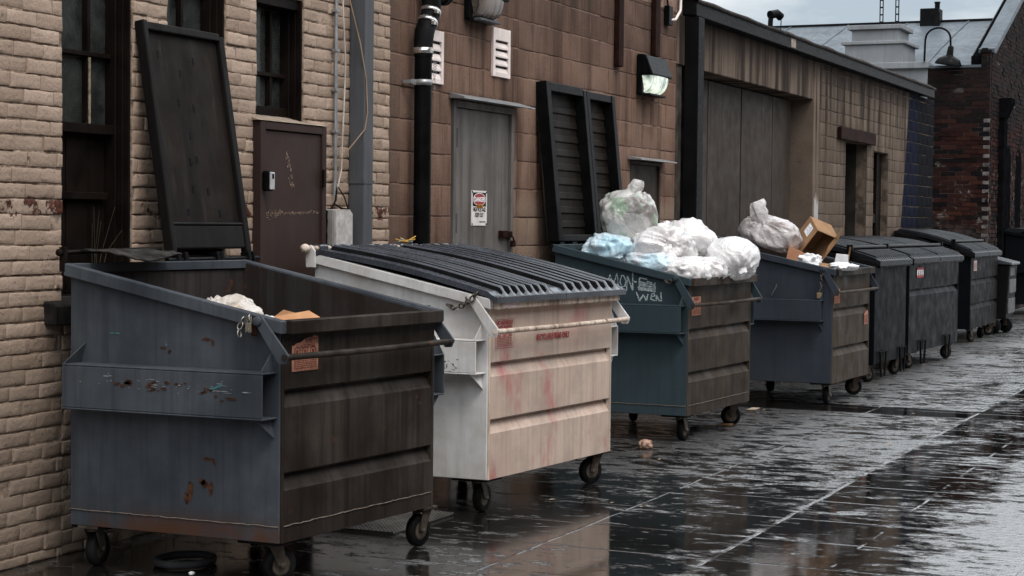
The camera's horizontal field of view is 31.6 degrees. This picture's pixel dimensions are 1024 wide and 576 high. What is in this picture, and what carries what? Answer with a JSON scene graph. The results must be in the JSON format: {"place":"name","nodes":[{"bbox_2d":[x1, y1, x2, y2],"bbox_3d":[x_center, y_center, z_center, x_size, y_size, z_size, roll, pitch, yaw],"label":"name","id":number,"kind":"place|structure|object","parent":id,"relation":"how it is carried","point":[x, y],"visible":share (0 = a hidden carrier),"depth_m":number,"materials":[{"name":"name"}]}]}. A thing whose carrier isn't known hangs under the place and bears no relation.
{"place":"outdoors","nodes":[
{"label":"outdoors","id":0,"kind":"place"},
{"bbox_2d":[0,0,389,570],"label":"brick building","id":1,"kind":"structure","parent":0,"point":[76,160],"depth_m":8.74,"materials":[{"name":"beige brick"}]},
{"bbox_2d":[61,0,130,295],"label":"window","id":2,"kind":"structure","parent":1,"relation":"in","point":[96,34],"depth_m":8.73,"materials":[{"name":"black wood"}]},
{"bbox_2d":[92,208,120,262],"bbox_3d":[-1.929,-0.179,8.597,0.013,0.415,0.232,2,2,24],"label":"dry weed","id":3,"kind":"object","parent":1,"relation":"on","point":[98,240],"visible":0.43,"depth_m":8.54,"materials":[{"name":"brown plant"}]},
{"bbox_2d":[167,0,223,256],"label":"window","id":4,"kind":"structure","parent":1,"relation":"in","point":[201,15],"depth_m":9.50,"materials":[{"name":"black wood"}]},
{"bbox_2d":[255,0,301,120],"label":"window","id":5,"kind":"structure","parent":1,"relation":"in","point":[278,22],"depth_m":10.23,"materials":[{"name":"black wood"}]},
{"bbox_2d":[251,120,326,276],"bbox_3d":[-1.258,0.132,10.122,0.114,2.095,0.710,2,2,24],"label":"door","id":6,"kind":"structure","parent":1,"relation":"in","point":[292,215],"depth_m":10.05,"materials":[{"name":"brown paint"}]},
{"bbox_2d":[263,171,274,190],"bbox_3d":[-1.315,-0.580,9.779,0.052,0.110,0.060,2,2,24],"label":"lock box","id":7,"kind":"object","parent":6,"relation":"attached to","point":[268,180],"visible":1,"depth_m":9.76,"materials":[{"name":"black plastic"}]},
{"bbox_2d":[326,209,352,243],"bbox_3d":[-1.014,-0.327,10.554,0.085,0.265,0.215,2,2,24],"label":"electrical box","id":8,"kind":"object","parent":1,"relation":"attached to","point":[339,230],"visible":0.59,"depth_m":10.49,"materials":[{"name":"grey metal"}]},
{"bbox_2d":[326,0,367,243],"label":"conduit","id":9,"kind":"object","parent":1,"relation":"attached to","point":[335,89],"visible":0.9,"depth_m":10.54,"materials":[{"name":"metal"}]},
{"bbox_2d":[348,0,373,244],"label":"downspout","id":10,"kind":"object","parent":1,"relation":"attached to","point":[360,182],"visible":0.35,"depth_m":10.71,"materials":[{"name":"grey metal"}]},
{"bbox_2d":[0,307,1023,575],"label":"ground","id":11,"kind":"structure","parent":0,"point":[784,487],"depth_m":10.12,"materials":[{"name":"grey asphalt"}]},
{"bbox_2d":[153,550,216,568],"bbox_3d":[-1.476,1.227,8.162,0.276,0.036,0.316,2,2,24],"label":"hose ring","id":12,"kind":"object","parent":11,"relation":"on","point":[207,559],"visible":1,"depth_m":8.12,"materials":[{"name":"grey rubber"}]},
{"bbox_2d":[55,19,454,575],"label":"dumpster","id":13,"kind":"object","parent":11,"relation":"on","point":[195,411],"visible":1,"depth_m":7.99,"materials":[{"name":"grey metal"}]},
{"bbox_2d":[207,293,263,314],"bbox_3d":[-1.314,0.154,8.293,0.337,0.257,0.296,2,2,24],"label":"rubbish bag","id":14,"kind":"object","parent":13,"relation":"in","point":[236,300],"visible":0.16,"depth_m":8.26,"materials":[{"name":"beige plastic"}]},
{"bbox_2d":[274,310,318,319],"bbox_3d":[-0.962,0.165,8.229,0.269,0.132,0.079,0,2,-7],"label":"cardboard scrap","id":15,"kind":"object","parent":13,"relation":"in","point":[284,315],"visible":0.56,"depth_m":8.22,"materials":[{"name":"brown cardboard"}]},
{"bbox_2d":[341,510,453,533],"bbox_3d":[-0.705,1.200,9.406,0.557,0.010,0.700,2,2,24],"label":"floor grate","id":16,"kind":"object","parent":11,"relation":"on","point":[393,524],"visible":0.27,"depth_m":9.22,"materials":[{"name":"grey metal"}]},
{"bbox_2d":[300,243,629,511],"bbox_3d":[-0.227,0.464,10.426,1.188,1.430,1.807,2,2,29],"label":"dumpster","id":17,"kind":"object","parent":11,"relation":"on","point":[531,352],"visible":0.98,"depth_m":9.92,"materials":[{"name":"white paint"}]},
{"bbox_2d":[396,236,415,242],"bbox_3d":[-0.654,-0.290,10.806,0.092,0.045,0.324,2,2,24],"label":"peel","id":18,"kind":"object","parent":17,"relation":"on","point":[402,240],"visible":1,"depth_m":10.84,"materials":[{"name":"yellow food"}]},
{"bbox_2d":[388,0,676,412],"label":"block building","id":19,"kind":"structure","parent":11,"relation":"on","point":[484,131],"depth_m":12.88,"materials":[{"name":"brown brick"}]},
{"bbox_2d":[402,0,452,244],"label":"drain pipe","id":20,"kind":"object","parent":19,"relation":"attached to","point":[425,28],"visible":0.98,"depth_m":11.38,"materials":[{"name":"black plastic"}]},
{"bbox_2d":[465,0,508,25],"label":"wall lamp","id":21,"kind":"object","parent":19,"relation":"attached to","point":[487,12],"visible":1,"depth_m":12.17,"materials":[{"name":"white glass"}]},
{"bbox_2d":[449,92,534,252],"bbox_3d":[-0.191,-0.105,12.541,0.232,2.415,1.180,2,2,24],"label":"door","id":22,"kind":"structure","parent":19,"relation":"in","point":[482,135],"depth_m":12.49,"materials":[{"name":"grey paint"}]},
{"bbox_2d":[471,190,486,225],"bbox_3d":[-0.226,-0.550,12.444,0.008,0.240,0.250,2,2,24],"label":"warning sign","id":23,"kind":"object","parent":22,"relation":"attached to","point":[478,208],"visible":1,"depth_m":12.44,"materials":[{"name":"white"}]},
{"bbox_2d":[614,0,623,66],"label":"iron strap","id":24,"kind":"object","parent":19,"relation":"attached to","point":[619,38],"visible":1,"depth_m":14.72,"materials":[{"name":"brown metal"}]},
{"bbox_2d":[628,156,676,222],"bbox_3d":[1.157,-0.505,15.520,0.220,1.225,0.920,2,2,24],"label":"hatch door","id":25,"kind":"structure","parent":19,"relation":"in","point":[648,172],"depth_m":15.63,"materials":[{"name":"grey paint"}]},
{"bbox_2d":[637,54,671,97],"bbox_3d":[1.214,-1.805,15.410,0.150,0.347,0.520,2,2,24],"label":"wall lamp","id":26,"kind":"object","parent":19,"relation":"attached to","point":[654,75],"visible":1,"depth_m":15.24,"materials":[{"name":"black plastic"}]},
{"bbox_2d":[651,0,660,56],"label":"iron strap","id":27,"kind":"object","parent":19,"relation":"attached to","point":[655,28],"visible":0.86,"depth_m":15.53,"materials":[{"name":"brown metal"}]},
{"bbox_2d":[664,0,681,25],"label":"cable box","id":28,"kind":"object","parent":19,"relation":"attached to","point":[669,19],"visible":1,"depth_m":15.82,"materials":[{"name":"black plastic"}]},
{"bbox_2d":[638,439,652,448],"bbox_3d":[0.924,1.081,12.560,0.102,0.067,0.124,2,2,24],"label":"crumpled paper","id":29,"kind":"object","parent":11,"relation":"on","point":[645,443],"visible":1,"depth_m":12.53,"materials":[{"name":"beige paper"}]},
{"bbox_2d":[536,80,762,440],"bbox_3d":[1.010,-0.229,13.695,1.353,2.603,1.625,2,2,27],"label":"dumpster","id":30,"kind":"object","parent":11,"relation":"on","point":[683,354],"visible":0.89,"depth_m":13.27,"materials":[{"name":"teal paint"}]},
{"bbox_2d":[581,232,633,260],"bbox_3d":[0.716,-0.300,13.248,0.403,0.219,0.374,2,2,24],"label":"rubbish bag","id":31,"kind":"object","parent":30,"relation":"in","point":[612,246],"visible":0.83,"depth_m":13.10,"materials":[{"name":"blue plastic"}]},
{"bbox_2d":[599,179,657,242],"bbox_3d":[0.873,-0.546,13.457,0.448,0.535,0.456,1,2,4],"label":"rubbish bag","id":32,"kind":"object","parent":30,"relation":"in","point":[630,211],"visible":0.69,"depth_m":13.27,"materials":[{"name":"white plastic"}]},
{"bbox_2d":[622,252,674,270],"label":"rubbish bag","id":33,"kind":"object","parent":30,"relation":"in","point":[660,261],"visible":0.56,"depth_m":13.04,"materials":[{"name":"white plastic"}]},
{"bbox_2d":[633,226,697,256],"bbox_3d":[1.118,-0.301,13.343,0.486,0.316,0.564,2,2,24],"label":"rubbish bag","id":34,"kind":"object","parent":30,"relation":"in","point":[676,241],"visible":0.59,"depth_m":13.15,"materials":[{"name":"white plastic"}]},
{"bbox_2d":[658,217,716,256],"bbox_3d":[1.285,-0.381,13.704,0.554,0.316,0.502,2,2,24],"label":"rubbish bag","id":35,"kind":"object","parent":30,"relation":"in","point":[701,233],"visible":0.31,"depth_m":13.53,"materials":[{"name":"white plastic"}]},
{"bbox_2d":[664,256,711,279],"bbox_3d":[1.236,-0.135,13.134,0.439,0.200,0.440,2,2,24],"label":"rubbish bag","id":36,"kind":"object","parent":30,"relation":"in","point":[692,266],"visible":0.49,"depth_m":12.97,"materials":[{"name":"white plastic"}]},
{"bbox_2d":[698,256,728,278],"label":"rubbish bag","id":37,"kind":"object","parent":30,"relation":"in","point":[719,267],"visible":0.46,"depth_m":13.24,"materials":[{"name":"white plastic"}]},
{"bbox_2d":[705,236,759,280],"bbox_3d":[1.657,-0.225,13.642,0.421,0.334,0.495,2,2,24],"label":"rubbish bag","id":38,"kind":"object","parent":30,"relation":"in","point":[740,256],"visible":0.76,"depth_m":13.47,"materials":[{"name":"plastic"}]},
{"bbox_2d":[717,422,732,425],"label":"cardboard litter","id":39,"kind":"object","parent":11,"relation":"on","point":[726,424],"visible":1,"depth_m":14.00,"materials":[{"name":"brown cardboard"}]},
{"bbox_2d":[717,236,878,403],"bbox_3d":[2.496,0.257,16.498,1.405,1.460,1.614,2,2,26],"label":"dumpster","id":40,"kind":"object","parent":11,"relation":"on","point":[810,325],"visible":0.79,"depth_m":15.80,"materials":[{"name":"blue paint"}]},
{"bbox_2d":[738,198,802,253],"bbox_3d":[2.322,-0.552,16.243,0.574,0.504,0.430,2,2,24],"label":"rubbish bag","id":41,"kind":"object","parent":40,"relation":"in","point":[760,226],"visible":0.96,"depth_m":16.09,"materials":[{"name":"plastic"}]},
{"bbox_2d":[788,258,829,267],"bbox_3d":[2.635,-0.221,15.956,0.421,0.078,0.400,2,2,24],"label":"flat cardboard","id":42,"kind":"object","parent":40,"relation":"in","point":[825,265],"visible":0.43,"depth_m":15.88,"materials":[{"name":"brown cardboard"}]},
{"bbox_2d":[786,245,804,259],"bbox_3d":[2.528,-0.286,16.089,0.165,0.185,0.198,1,2,10],"label":"carton","id":43,"kind":"object","parent":42,"relation":"on","point":[793,253],"visible":0.57,"depth_m":16.00,"materials":[{"name":"brown cardboard"}]},
{"bbox_2d":[797,253,821,264],"bbox_3d":[2.599,-0.246,15.824,0.225,0.124,0.194,2,2,24],"label":"crumpled paper","id":44,"kind":"object","parent":42,"relation":"on","point":[812,258],"visible":0.84,"depth_m":15.76,"materials":[{"name":"white paper"}]},
{"bbox_2d":[798,216,843,260],"bbox_3d":[2.741,-0.397,16.284,0.393,0.498,0.392,0,2,-8],"label":"cardboard box","id":45,"kind":"object","parent":40,"relation":"in","point":[820,238],"visible":0.68,"depth_m":16.30,"materials":[{"name":"brown cardboard"}]},
{"bbox_2d":[834,253,847,262],"bbox_3d":[2.963,-0.256,16.273,0.130,0.110,0.004,1,2,1],"label":"white card","id":46,"kind":"object","parent":40,"relation":"in","point":[841,257],"visible":0.64,"depth_m":16.27,"materials":[{"name":"paper"}]},
{"bbox_2d":[828,262,859,270],"bbox_3d":[2.897,-0.190,15.860,0.275,0.079,0.410,2,3,40],"label":"crumpled paper","id":47,"kind":"object","parent":40,"relation":"on","point":[845,266],"visible":0.84,"depth_m":15.74,"materials":[{"name":"white paper"}]},
{"bbox_2d":[827,238,912,381],"bbox_3d":[3.400,0.194,18.711,1.160,1.444,1.443,2,2,26],"label":"dumpster","id":48,"kind":"object","parent":11,"relation":"on","point":[887,307],"visible":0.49,"depth_m":18.34,"materials":[{"name":"paint"}]},
{"bbox_2d":[839,236,963,367],"bbox_3d":[4.332,0.129,20.770,1.160,1.444,2.564,2,2,26],"label":"dumpster","id":49,"kind":"object","parent":11,"relation":"on","point":[931,296],"visible":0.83,"depth_m":20.41,"materials":[{"name":"paint"}]},
{"bbox_2d":[894,229,1001,341],"bbox_3d":[6.135,-0.064,25.395,1.100,1.530,2.450,2,2,24],"label":"dumpster","id":50,"kind":"object","parent":11,"relation":"on","point":[977,284],"visible":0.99,"depth_m":24.66,"materials":[{"name":"paint"}]},
{"bbox_2d":[992,256,1019,333],"bbox_3d":[7.030,0.094,26.818,0.860,1.130,0.755,2,2,24],"label":"trash cart","id":51,"kind":"object","parent":11,"relation":"on","point":[1006,279],"visible":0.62,"depth_m":26.40,"materials":[{"name":"brown paint"}]},
{"bbox_2d":[1004,228,1023,304],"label":"dumpster","id":52,"kind":"object","parent":11,"relation":"on","point":[1014,243],"visible":0.77,"depth_m":32.32,"materials":[{"name":"paint"}]},
{"bbox_2d":[468,364,1019,506],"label":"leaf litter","id":53,"kind":"object","parent":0,"point":[838,451],"visible":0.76,"depth_m":13.50,"materials":[{"name":"brown plant"}]},
{"bbox_2d":[674,0,936,236],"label":"garage building","id":54,"kind":"structure","parent":0,"point":[798,131],"depth_m":20.27,"materials":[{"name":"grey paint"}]},
{"bbox_2d":[702,80,707,225],"bbox_3d":[1.646,-0.551,17.272,0.070,2.940,1.120,2,2,24],"label":"door panel","id":55,"kind":"structure","parent":54,"relation":"in","point":[705,102],"depth_m":17.68,"materials":[{"name":"grey paint"}]},
{"bbox_2d":[706,81,740,235],"bbox_3d":[2.107,-0.584,18.314,0.067,2.940,1.100,2,2,24],"label":"door panel","id":56,"kind":"structure","parent":54,"relation":"in","point":[724,101],"depth_m":18.25,"materials":[{"name":"grey paint"}]},
{"bbox_2d":[739,89,772,235],"bbox_3d":[2.578,-0.617,19.368,0.070,2.940,1.150,2,2,24],"label":"door panel","id":57,"kind":"structure","parent":54,"relation":"in","point":[756,108],"depth_m":19.25,"materials":[{"name":"grey paint"}]},
{"bbox_2d":[767,9,783,28],"bbox_3d":[3.494,-3.043,21.522,0.155,0.354,2.070,2,2,31],"label":"vent pipe","id":58,"kind":"object","parent":54,"relation":"on","point":[777,14],"visible":0.66,"depth_m":20.67,"materials":[{"name":"black plastic"}]},
{"bbox_2d":[771,97,790,219],"bbox_3d":[2.972,-0.646,20.259,0.067,2.940,0.740,2,2,24],"label":"door panel","id":59,"kind":"structure","parent":54,"relation":"in","point":[781,108],"depth_m":20.20,"materials":[{"name":"grey paint"}]},
{"bbox_2d":[844,143,866,235],"bbox_3d":[4.064,-0.573,22.716,0.494,2.700,1.290,2,2,24],"label":"recessed doorway","id":60,"kind":"structure","parent":54,"relation":"in","point":[850,170],"depth_m":23.19,"materials":[{"name":"grey paint"}]},
{"bbox_2d":[872,153,880,235],"bbox_3d":[4.735,-0.977,23.948,0.100,1.630,0.890,2,2,24],"label":"window","id":61,"kind":"structure","parent":54,"relation":"in","point":[877,157],"depth_m":24.11,"materials":[{"name":"black wood"}]},
{"bbox_2d":[703,0,1002,25],"label":"sky","id":62,"kind":"structure","parent":0,"point":[796,12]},
{"bbox_2d":[773,0,1023,308],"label":"red brick building","id":63,"kind":"structure","parent":0,"point":[978,162],"depth_m":31.96,"materials":[{"name":"brick"}]},
{"bbox_2d":[879,0,883,24],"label":"lattice mast","id":64,"kind":"object","parent":63,"relation":"on","point":[880,15],"visible":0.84,"depth_m":32.37,"materials":[{"name":"metal"}]},
{"bbox_2d":[895,0,899,23],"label":"lattice mast","id":65,"kind":"object","parent":63,"relation":"on","point":[898,11],"visible":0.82,"depth_m":32.25,"materials":[{"name":"metal"}]},
{"bbox_2d":[920,2,942,25],"bbox_3d":[8.324,-5.360,35.844,0.400,0.600,0.450,2,2,24],"label":"roof vent","id":66,"kind":"object","parent":63,"relation":"on","point":[931,16],"visible":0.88,"depth_m":35.69,"materials":[{"name":"metal"}]},
{"bbox_2d":[923,27,961,66],"bbox_3d":[7.506,-4.188,31.377,0.606,0.710,0.458,0,2,-4],"label":"gooseneck lamp","id":67,"kind":"object","parent":63,"relation":"attached to","point":[949,58],"visible":1,"depth_m":31.30,"materials":[{"name":"black metal"}]},
{"bbox_2d":[1005,146,1010,229],"bbox_3d":[9.074,-1.530,33.262,0.079,2.150,0.700,2,2,24],"label":"arched window","id":68,"kind":"structure","parent":63,"relation":"in","point":[1008,180],"depth_m":33.32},
{"bbox_2d":[1014,149,1020,227],"bbox_3d":[9.589,-1.567,34.422,0.079,2.150,0.700,2,2,24],"label":"arched window","id":69,"kind":"structure","parent":63,"relation":"in","point":[1017,188],"depth_m":34.38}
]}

